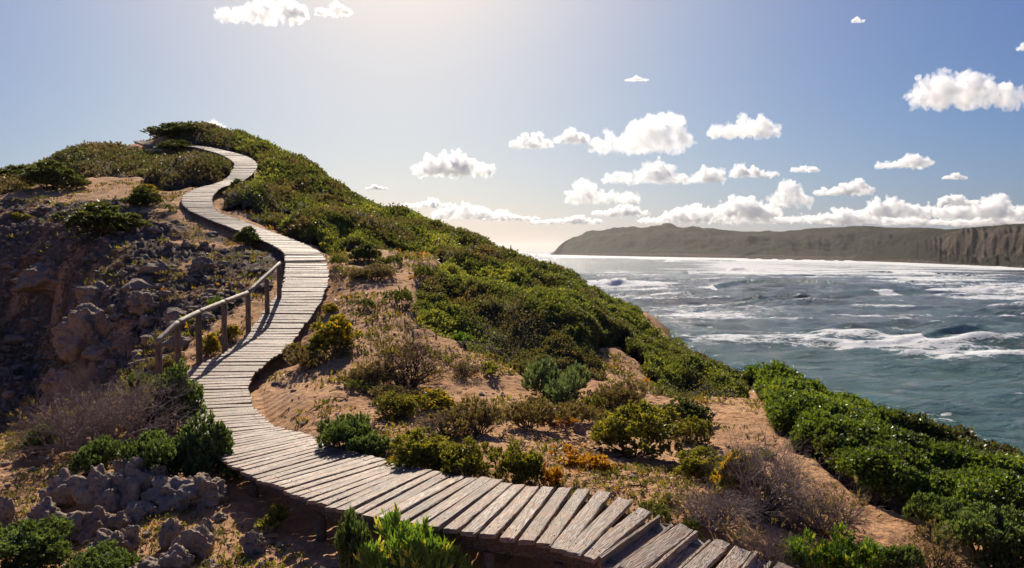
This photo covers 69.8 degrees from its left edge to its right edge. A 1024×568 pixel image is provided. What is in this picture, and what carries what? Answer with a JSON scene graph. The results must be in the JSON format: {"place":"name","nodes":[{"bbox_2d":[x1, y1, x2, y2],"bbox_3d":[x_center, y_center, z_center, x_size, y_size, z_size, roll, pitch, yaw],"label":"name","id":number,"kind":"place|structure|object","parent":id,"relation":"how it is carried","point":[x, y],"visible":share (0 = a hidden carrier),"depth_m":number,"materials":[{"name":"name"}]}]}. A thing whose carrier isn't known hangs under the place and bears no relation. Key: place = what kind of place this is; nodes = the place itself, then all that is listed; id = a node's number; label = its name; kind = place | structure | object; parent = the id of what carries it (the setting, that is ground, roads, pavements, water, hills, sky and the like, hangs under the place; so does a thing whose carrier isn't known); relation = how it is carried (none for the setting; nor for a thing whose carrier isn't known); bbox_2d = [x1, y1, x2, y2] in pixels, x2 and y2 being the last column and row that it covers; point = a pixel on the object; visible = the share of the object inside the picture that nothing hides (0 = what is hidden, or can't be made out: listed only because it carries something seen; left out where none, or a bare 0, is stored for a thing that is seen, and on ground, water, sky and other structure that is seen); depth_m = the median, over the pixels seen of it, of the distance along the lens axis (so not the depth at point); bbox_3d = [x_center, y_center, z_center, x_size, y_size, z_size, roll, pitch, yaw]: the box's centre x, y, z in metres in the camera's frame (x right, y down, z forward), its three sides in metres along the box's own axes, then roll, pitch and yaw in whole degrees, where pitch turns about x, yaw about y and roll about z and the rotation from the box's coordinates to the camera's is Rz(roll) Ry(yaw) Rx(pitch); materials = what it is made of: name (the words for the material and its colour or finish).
{"place":"outdoors","nodes":[
{"label":"outdoors","id":0,"kind":"place"},
{"bbox_2d":[0,135,1020,567],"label":"ground","id":1,"kind":"structure","parent":0,"point":[296,529],"depth_m":15.81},
{"bbox_2d":[0,495,15,527],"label":"rock","id":2,"kind":"object","parent":1,"relation":"on","point":[7,509],"visible":0.67,"depth_m":7.95,"materials":[{"name":"stone"}]},
{"bbox_2d":[9,262,59,292],"bbox_3d":[-19.012,-0.222,30.027,2.657,1.367,2.308,-2,3,-39],"label":"rock","id":3,"kind":"object","parent":1,"relation":"on","point":[38,276],"visible":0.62,"depth_m":29.35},
{"bbox_2d":[19,421,58,455],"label":"succulent bush","id":4,"kind":"object","parent":1,"relation":"on","point":[34,441],"visible":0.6,"depth_m":10.49,"materials":[{"name":"green plant"}]},
{"bbox_2d":[19,496,60,523],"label":"rock","id":5,"kind":"object","parent":1,"relation":"on","point":[45,507],"visible":0.44,"depth_m":8.02,"materials":[{"name":"stone"}]},
{"bbox_2d":[0,513,96,567],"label":"succulent bush","id":6,"kind":"object","parent":1,"relation":"on","point":[30,543],"visible":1,"depth_m":6.98,"materials":[{"name":"green plant"}]},
{"bbox_2d":[9,159,91,189],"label":"dark bush","id":7,"kind":"object","parent":1,"relation":"on","point":[53,172],"visible":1,"depth_m":40.51,"materials":[{"name":"green plant"}]},
{"bbox_2d":[39,367,71,404],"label":"rock","id":8,"kind":"object","parent":1,"relation":"on","point":[53,376],"visible":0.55,"depth_m":21.21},
{"bbox_2d":[1,392,122,452],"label":"dry bush","id":9,"kind":"object","parent":1,"relation":"on","point":[20,440],"visible":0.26,"depth_m":11.13,"materials":[{"name":"brown plant"}]},
{"bbox_2d":[39,467,85,508],"bbox_3d":[-5.316,2.496,8.698,0.570,0.645,0.501,0,3,0],"label":"rock","id":10,"kind":"object","parent":1,"relation":"on","point":[59,489],"visible":0.44,"depth_m":8.54,"materials":[{"name":"stone"}]},
{"bbox_2d":[55,511,95,543],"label":"rock","id":11,"kind":"object","parent":1,"relation":"on","point":[78,518],"visible":0.3,"depth_m":7.68,"materials":[{"name":"stone"}]},
{"bbox_2d":[51,303,114,368],"bbox_3d":[-12.819,1.679,22.142,1.843,2.161,1.617,1,3,22],"label":"rock","id":12,"kind":"object","parent":1,"relation":"on","point":[79,330],"visible":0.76,"depth_m":21.75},
{"bbox_2d":[57,352,108,400],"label":"bare bush","id":13,"kind":"object","parent":1,"relation":"on","point":[88,376],"visible":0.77,"depth_m":19.79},
{"bbox_2d":[73,281,117,306],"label":"rock","id":14,"kind":"object","parent":1,"relation":"on","point":[95,294],"visible":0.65,"depth_m":23.71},
{"bbox_2d":[72,463,119,513],"bbox_3d":[-4.766,2.498,8.504,0.534,0.834,0.428,0,3,0],"label":"rock","id":15,"kind":"object","parent":1,"relation":"on","point":[93,490],"visible":0.63,"depth_m":8.36,"materials":[{"name":"stone"}]},
{"bbox_2d":[68,434,124,476],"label":"succulent bush","id":16,"kind":"object","parent":1,"relation":"on","point":[103,450],"visible":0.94,"depth_m":9.38,"materials":[{"name":"green plant"}]},
{"bbox_2d":[81,505,111,536],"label":"rock","id":17,"kind":"object","parent":1,"relation":"on","point":[94,520],"visible":0.56,"depth_m":7.80,"materials":[{"name":"stone"}]},
{"bbox_2d":[62,538,139,567],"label":"succulent bush","id":18,"kind":"object","parent":1,"relation":"on","point":[102,554],"visible":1,"depth_m":6.60,"materials":[{"name":"green plant"}]},
{"bbox_2d":[50,201,152,235],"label":"dark bush","id":19,"kind":"object","parent":1,"relation":"on","point":[100,215],"visible":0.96,"depth_m":29.83,"materials":[{"name":"green plant"}]},
{"bbox_2d":[0,352,209,469],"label":"bare bush","id":20,"kind":"object","parent":1,"relation":"on","point":[98,425],"visible":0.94,"depth_m":10.58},
{"bbox_2d":[88,528,134,553],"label":"rock","id":21,"kind":"object","parent":1,"relation":"on","point":[102,534],"visible":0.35,"depth_m":7.19,"materials":[{"name":"stone"}]},
{"bbox_2d":[0,120,236,208],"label":"crest scrub","id":22,"kind":"object","parent":1,"relation":"on","point":[176,171],"visible":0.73,"depth_m":48.90,"materials":[{"name":"green plant"}]},
{"bbox_2d":[105,511,132,530],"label":"rock","id":23,"kind":"object","parent":1,"relation":"on","point":[122,519],"visible":0.71,"depth_m":7.91,"materials":[{"name":"stone"}]},
{"bbox_2d":[110,327,140,357],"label":"bare bush","id":24,"kind":"object","parent":1,"relation":"on","point":[130,344],"visible":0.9,"depth_m":20.41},
{"bbox_2d":[121,525,140,550],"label":"rock","id":25,"kind":"object","parent":1,"relation":"on","point":[130,533],"visible":0.45,"depth_m":7.37,"materials":[{"name":"stone"}]},
{"bbox_2d":[106,457,158,510],"bbox_3d":[-4.520,2.464,8.657,0.640,0.834,0.522,0,3,0],"label":"rock","id":26,"kind":"object","parent":1,"relation":"on","point":[131,481],"visible":0.47,"depth_m":8.56,"materials":[{"name":"stone"}]},
{"bbox_2d":[0,197,274,398],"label":"rubble","id":27,"kind":"object","parent":1,"relation":"on","point":[170,316],"visible":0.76,"depth_m":24.27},
{"bbox_2d":[124,372,152,391],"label":"succulent bush","id":28,"kind":"object","parent":1,"relation":"on","point":[131,376],"visible":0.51,"depth_m":13.90,"materials":[{"name":"green plant"}]},
{"bbox_2d":[121,501,158,523],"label":"rock","id":29,"kind":"object","parent":1,"relation":"on","point":[135,511],"visible":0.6,"depth_m":8.16,"materials":[{"name":"stone"}]},
{"bbox_2d":[118,186,164,206],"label":"dark bush","id":30,"kind":"object","parent":1,"relation":"on","point":[148,197],"visible":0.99,"depth_m":34.27,"materials":[{"name":"green plant"}]},
{"bbox_2d":[126,291,159,315],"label":"rock","id":31,"kind":"object","parent":1,"relation":"on","point":[138,302],"visible":0.89,"depth_m":21.78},
{"bbox_2d":[108,370,179,440],"bbox_3d":[-5.939,1.899,11.796,1.268,1.131,1.666,-2,4,-43],"label":"dry bush","id":32,"kind":"object","parent":1,"relation":"on","point":[154,413],"visible":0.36,"depth_m":11.72,"materials":[{"name":"brown plant"}]},
{"bbox_2d":[126,556,162,567],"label":"rock","id":33,"kind":"object","parent":1,"relation":"on","point":[148,562],"visible":0.84,"depth_m":6.70,"materials":[{"name":"stone"}]},
{"bbox_2d":[114,426,183,477],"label":"succulent bush","id":34,"kind":"object","parent":1,"relation":"on","point":[158,447],"visible":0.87,"depth_m":8.95,"materials":[{"name":"green plant"}]},
{"bbox_2d":[139,122,185,137],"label":"dark bush","id":35,"kind":"object","parent":1,"relation":"on","point":[163,130],"visible":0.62,"depth_m":61.25,"materials":[{"name":"green plant"}]},
{"bbox_2d":[137,352,187,373],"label":"heath bush","id":36,"kind":"object","parent":1,"relation":"on","point":[169,362],"visible":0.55,"depth_m":15.84,"materials":[{"name":"green plant"}]},
{"bbox_2d":[139,475,198,513],"bbox_3d":[-3.878,2.487,8.564,0.835,0.497,0.684,2,3,35],"label":"rock","id":37,"kind":"object","parent":1,"relation":"on","point":[166,494],"visible":0.55,"depth_m":8.39,"materials":[{"name":"stone"}]},
{"bbox_2d":[158,518,184,549],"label":"rock","id":38,"kind":"object","parent":1,"relation":"on","point":[171,530],"visible":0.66,"depth_m":7.34,"materials":[{"name":"stone"}]},
{"bbox_2d":[146,358,205,428],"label":"succulent bush","id":39,"kind":"object","parent":1,"relation":"on","point":[192,395],"visible":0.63,"depth_m":12.18,"materials":[{"name":"green plant"}]},
{"bbox_2d":[153,139,198,150],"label":"dark bush","id":40,"kind":"object","parent":1,"relation":"on","point":[168,145],"visible":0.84,"depth_m":57.06,"materials":[{"name":"green plant"}]},
{"bbox_2d":[158,543,194,567],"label":"rock","id":41,"kind":"object","parent":1,"relation":"on","point":[176,555],"visible":0.98,"depth_m":6.74,"materials":[{"name":"stone"}]},
{"bbox_2d":[168,122,203,135],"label":"dark bush","id":42,"kind":"object","parent":1,"relation":"on","point":[180,127],"visible":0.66,"depth_m":60.49,"materials":[{"name":"green plant"}]},
{"bbox_2d":[170,524,214,559],"bbox_3d":[-3.094,2.568,7.111,0.394,0.442,0.284,0,3,0],"label":"rock","id":43,"kind":"object","parent":1,"relation":"on","point":[198,541],"visible":0.66,"depth_m":7.04,"materials":[{"name":"stone"}]},
{"bbox_2d":[184,256,217,273],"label":"rock","id":44,"kind":"object","parent":1,"relation":"on","point":[200,264],"visible":0.91,"depth_m":24.41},
{"bbox_2d":[172,406,235,479],"bbox_3d":[-3.966,2.085,9.384,0.932,0.997,0.839,-1,3,-17],"label":"succulent bush","id":45,"kind":"object","parent":1,"relation":"on","point":[200,450],"visible":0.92,"depth_m":9.27,"materials":[{"name":"green plant"}]},
{"bbox_2d":[191,472,229,509],"bbox_3d":[-3.524,2.443,8.462,0.506,0.534,0.463,0,3,0],"label":"rock","id":46,"kind":"object","parent":1,"relation":"on","point":[214,492],"visible":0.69,"depth_m":8.35,"materials":[{"name":"stone"}]},
{"bbox_2d":[202,332,221,356],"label":"flowering bush","id":47,"kind":"object","parent":1,"relation":"on","point":[212,343],"visible":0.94,"depth_m":16.72,"materials":[{"name":"yellow plant"}]},
{"bbox_2d":[231,225,261,245],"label":"dark bush","id":48,"kind":"object","parent":1,"relation":"on","point":[246,235],"visible":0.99,"depth_m":28.56,"materials":[{"name":"green plant"}]},
{"bbox_2d":[239,529,266,555],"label":"rock","id":49,"kind":"object","parent":1,"relation":"on","point":[252,542],"visible":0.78,"depth_m":7.02,"materials":[{"name":"stone"}]},
{"bbox_2d":[253,502,290,531],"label":"plant","id":50,"kind":"object","parent":1,"relation":"on","point":[277,515],"visible":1,"depth_m":7.63,"materials":[{"name":"green plant"}]},
{"bbox_2d":[280,342,328,366],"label":"heath bush","id":51,"kind":"object","parent":1,"relation":"on","point":[302,355],"visible":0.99,"depth_m":15.05,"materials":[{"name":"green plant"}]},
{"bbox_2d":[275,214,352,243],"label":"heath bush","id":52,"kind":"object","parent":1,"relation":"on","point":[290,229],"visible":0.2,"depth_m":29.99,"materials":[{"name":"green plant"}]},
{"bbox_2d":[304,312,363,353],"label":"flowering bush","id":53,"kind":"object","parent":1,"relation":"on","point":[336,329],"visible":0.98,"depth_m":15.71,"materials":[{"name":"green plant"}]},
{"bbox_2d":[315,411,376,451],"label":"succulent bush","id":54,"kind":"object","parent":1,"relation":"on","point":[338,431],"visible":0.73,"depth_m":9.45,"materials":[{"name":"green plant"}]},
{"bbox_2d":[328,503,372,567],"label":"bush","id":55,"kind":"object","parent":1,"relation":"on","point":[351,534],"visible":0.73,"depth_m":6.03,"materials":[{"name":"green plant"}]},
{"bbox_2d":[343,379,379,390],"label":"shrub","id":56,"kind":"object","parent":1,"relation":"on","point":[352,383],"visible":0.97,"depth_m":13.08,"materials":[{"name":"green plant"}]},
{"bbox_2d":[332,263,397,280],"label":"heath bush","id":57,"kind":"object","parent":1,"relation":"on","point":[374,272],"visible":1,"depth_m":21.94,"materials":[{"name":"green plant"}]},
{"bbox_2d":[348,243,382,261],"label":"dark bush","id":58,"kind":"object","parent":1,"relation":"on","point":[364,252],"visible":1,"depth_m":24.35,"materials":[{"name":"green plant"}]},
{"bbox_2d":[336,359,395,386],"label":"heath bush","id":59,"kind":"object","parent":1,"relation":"on","point":[357,372],"visible":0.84,"depth_m":13.40,"materials":[{"name":"green plant"}]},
{"bbox_2d":[345,433,392,457],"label":"succulent bush","id":60,"kind":"object","parent":1,"relation":"on","point":[373,444],"visible":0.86,"depth_m":9.11,"materials":[{"name":"green plant"}]},
{"bbox_2d":[370,390,417,420],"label":"round bush","id":61,"kind":"object","parent":1,"relation":"on","point":[404,404],"visible":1,"depth_m":11.26,"materials":[{"name":"green plant"}]},
{"bbox_2d":[366,382,430,400],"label":"heath bush","id":62,"kind":"object","parent":1,"relation":"on","point":[384,388],"visible":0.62,"depth_m":12.56,"materials":[{"name":"green plant"}]},
{"bbox_2d":[383,286,413,302],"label":"shrub","id":63,"kind":"object","parent":1,"relation":"on","point":[405,293],"visible":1,"depth_m":19.11,"materials":[{"name":"green plant"}]},
{"bbox_2d":[0,259,809,567],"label":"pebbles","id":64,"kind":"object","parent":1,"relation":"on","point":[232,513],"visible":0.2,"depth_m":8.88,"materials":[{"name":"stone"}]},
{"bbox_2d":[362,314,456,387],"bbox_3d":[-1.942,1.253,13.676,1.536,1.428,2.018,2,4,42],"label":"dry bush","id":65,"kind":"object","parent":1,"relation":"on","point":[414,381],"visible":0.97,"depth_m":13.56,"materials":[{"name":"brown plant"}]},
{"bbox_2d":[353,501,481,567],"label":"spiky bush","id":66,"kind":"object","parent":1,"relation":"on","point":[413,545],"visible":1,"depth_m":5.81,"materials":[{"name":"green plant"}]},
{"bbox_2d":[375,425,467,470],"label":"round bush","id":67,"kind":"object","parent":1,"relation":"on","point":[415,451],"visible":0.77,"depth_m":8.23,"materials":[{"name":"green plant"}]},
{"bbox_2d":[0,176,844,567],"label":"sparse groundcover","id":68,"kind":"object","parent":1,"relation":"on","point":[420,256],"visible":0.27,"depth_m":14.10,"materials":[{"name":"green plant"}]},
{"bbox_2d":[413,388,462,413],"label":"flowering bush","id":69,"kind":"object","parent":1,"relation":"on","point":[435,399],"visible":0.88,"depth_m":11.66,"materials":[{"name":"yellow plant"}]},
{"bbox_2d":[0,253,878,567],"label":"fallen twigs","id":70,"kind":"object","parent":1,"relation":"on","point":[224,533],"visible":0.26,"depth_m":10.00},
{"bbox_2d":[401,401,493,435],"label":"bare bush","id":71,"kind":"object","parent":1,"relation":"on","point":[432,428],"visible":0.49,"depth_m":9.61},
{"bbox_2d":[133,141,792,567],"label":"boardwalk","id":72,"kind":"structure","parent":1,"relation":"on","point":[323,483],"depth_m":7.30,"materials":[{"name":"grey wood"}]},
{"bbox_2d":[153,261,281,378],"bbox_3d":[-6.467,0.806,16.909,0.203,2.553,6.693,0,3,2],"label":"handrail","id":73,"kind":"object","parent":72,"relation":"attached to","point":[175,326],"visible":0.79,"depth_m":15.89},
{"bbox_2d":[424,394,506,437],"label":"heath bush","id":74,"kind":"object","parent":1,"relation":"on","point":[483,415],"visible":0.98,"depth_m":9.64,"materials":[{"name":"green plant"}]},
{"bbox_2d":[440,436,493,477],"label":"round bush","id":75,"kind":"object","parent":1,"relation":"on","point":[462,457],"visible":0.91,"depth_m":7.85,"materials":[{"name":"green plant"}]},
{"bbox_2d":[449,355,488,378],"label":"dry bush","id":76,"kind":"object","parent":1,"relation":"on","point":[461,369],"visible":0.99,"depth_m":14.41,"materials":[{"name":"brown plant"}]},
{"bbox_2d":[488,439,546,484],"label":"round bush","id":77,"kind":"object","parent":1,"relation":"on","point":[525,467],"visible":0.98,"depth_m":7.59,"materials":[{"name":"green plant"}]},
{"bbox_2d":[501,395,583,430],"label":"heath bush","id":78,"kind":"object","parent":1,"relation":"on","point":[528,412],"visible":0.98,"depth_m":10.42,"materials":[{"name":"green plant"}]},
{"bbox_2d":[540,462,563,484],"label":"orange plant","id":79,"kind":"object","parent":1,"relation":"on","point":[556,473],"visible":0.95,"depth_m":7.69,"materials":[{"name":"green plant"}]},
{"bbox_2d":[521,355,590,404],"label":"silvery bush","id":80,"kind":"object","parent":1,"relation":"on","point":[556,384],"visible":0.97,"depth_m":13.12,"materials":[{"name":"green plant"}]},
{"bbox_2d":[222,128,918,514],"bbox_3d":[3.593,7.185,61.098,76.003,40.115,76.162,2,4,42],"label":"hillside scrub","id":81,"kind":"object","parent":1,"relation":"on","point":[514,308],"visible":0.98,"depth_m":21.76,"materials":[{"name":"green plant"}]},
{"bbox_2d":[547,442,612,470],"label":"orange plant","id":82,"kind":"object","parent":1,"relation":"on","point":[599,460],"visible":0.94,"depth_m":8.40,"materials":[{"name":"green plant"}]},
{"bbox_2d":[561,398,605,422],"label":"heath bush","id":83,"kind":"object","parent":1,"relation":"on","point":[588,411],"visible":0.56,"depth_m":11.46,"materials":[{"name":"green plant"}]},
{"bbox_2d":[581,394,607,411],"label":"round bush","id":84,"kind":"object","parent":1,"relation":"on","point":[595,402],"visible":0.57,"depth_m":12.28,"materials":[{"name":"green plant"}]},
{"bbox_2d":[578,377,649,409],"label":"heath bush","id":85,"kind":"object","parent":1,"relation":"on","point":[623,395],"visible":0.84,"depth_m":12.97,"materials":[{"name":"green plant"}]},
{"bbox_2d":[577,399,695,459],"bbox_3d":[1.613,1.878,9.617,1.654,0.829,1.213,0,3,6],"label":"round bush","id":86,"kind":"object","parent":1,"relation":"on","point":[624,424],"visible":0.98,"depth_m":9.44,"materials":[{"name":"green plant"}]},
{"bbox_2d":[638,498,671,521],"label":"shrub","id":87,"kind":"object","parent":1,"relation":"on","point":[656,506],"visible":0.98,"depth_m":6.84,"materials":[{"name":"green plant"}]},
{"bbox_2d":[662,396,715,423],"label":"dark bush","id":88,"kind":"object","parent":1,"relation":"on","point":[686,407],"visible":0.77,"depth_m":12.08,"materials":[{"name":"green plant"}]},
{"bbox_2d":[669,414,718,445],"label":"round bush","id":89,"kind":"object","parent":1,"relation":"on","point":[700,428],"visible":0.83,"depth_m":10.77,"materials":[{"name":"green plant"}]},
{"bbox_2d":[667,445,733,486],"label":"round bush","id":90,"kind":"object","parent":1,"relation":"on","point":[689,465],"visible":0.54,"depth_m":8.29,"materials":[{"name":"green plant"}]},
{"bbox_2d":[661,472,765,539],"bbox_3d":[1.780,1.969,6.678,1.063,0.518,0.871,2,3,31],"label":"bare bush","id":91,"kind":"object","parent":1,"relation":"on","point":[718,503],"visible":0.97,"depth_m":6.61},
{"bbox_2d":[709,448,770,505],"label":"flowering bush","id":92,"kind":"object","parent":1,"relation":"on","point":[722,481],"visible":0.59,"depth_m":7.65,"materials":[{"name":"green plant"}]},
{"bbox_2d":[705,515,818,567],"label":"dry bush","id":93,"kind":"object","parent":1,"relation":"on","point":[775,545],"visible":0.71,"depth_m":6.26,"materials":[{"name":"brown plant"}]},
{"bbox_2d":[690,411,836,535],"bbox_3d":[2.605,1.847,7.580,1.448,1.080,1.767,1,3,20],"label":"bare bush","id":94,"kind":"object","parent":1,"relation":"on","point":[789,488],"visible":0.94,"depth_m":7.34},
{"bbox_2d":[773,527,824,567],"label":"spiky bush","id":95,"kind":"object","parent":1,"relation":"on","point":[797,555],"visible":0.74,"depth_m":6.29,"materials":[{"name":"green plant"}]},
{"bbox_2d":[762,469,893,545],"bbox_3d":[3.167,2.235,7.424,1.471,0.687,1.092,-1,3,-13],"label":"dry bush","id":96,"kind":"object","parent":1,"relation":"on","point":[837,517],"visible":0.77,"depth_m":7.41,"materials":[{"name":"brown plant"}]},
{"bbox_2d":[810,521,885,567],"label":"spiky bush","id":97,"kind":"object","parent":1,"relation":"on","point":[844,552],"visible":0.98,"depth_m":6.42,"materials":[{"name":"green plant"}]},
{"bbox_2d":[741,359,1023,516],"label":"clifftop thicket","id":98,"kind":"object","parent":1,"relation":"on","point":[884,451],"visible":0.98,"depth_m":10.06,"materials":[{"name":"green plant"}]},
{"bbox_2d":[871,543,925,567],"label":"succulent bush","id":99,"kind":"object","parent":1,"relation":"on","point":[908,556],"visible":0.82,"depth_m":6.54,"materials":[{"name":"green plant"}]},
{"bbox_2d":[899,490,963,533],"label":"succulent bush","id":100,"kind":"object","parent":1,"relation":"on","point":[923,509],"visible":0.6,"depth_m":8.06,"materials":[{"name":"green plant"}]},
{"bbox_2d":[876,519,987,567],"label":"dry bush","id":101,"kind":"object","parent":1,"relation":"on","point":[945,559],"visible":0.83,"depth_m":6.96,"materials":[{"name":"brown plant"}]},
{"bbox_2d":[931,499,1023,567],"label":"succulent bush","id":102,"kind":"object","parent":1,"relation":"on","point":[998,532],"visible":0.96,"depth_m":7.11,"materials":[{"name":"green plant"}]},
{"bbox_2d":[0,0,1023,250],"label":"sky","id":103,"kind":"structure","parent":0,"point":[524,125],"materials":[{"name":"blue"}]},
{"bbox_2d":[549,223,944,259],"bbox_3d":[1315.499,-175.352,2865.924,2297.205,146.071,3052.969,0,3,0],"label":"headland","id":104,"kind":"structure","parent":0,"point":[828,243],"depth_m":2480.35,"materials":[{"name":"plant"}]},
{"bbox_2d":[517,251,1023,453],"bbox_3d":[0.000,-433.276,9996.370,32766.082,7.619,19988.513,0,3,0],"label":"sea","id":105,"kind":"structure","parent":0,"point":[942,343],"depth_m":226.31,"materials":[{"name":"liquid"}]},
{"bbox_2d":[851,223,1023,267],"bbox_3d":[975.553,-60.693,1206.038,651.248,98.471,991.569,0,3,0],"label":"cliff","id":106,"kind":"structure","parent":0,"point":[1000,245],"depth_m":1243.38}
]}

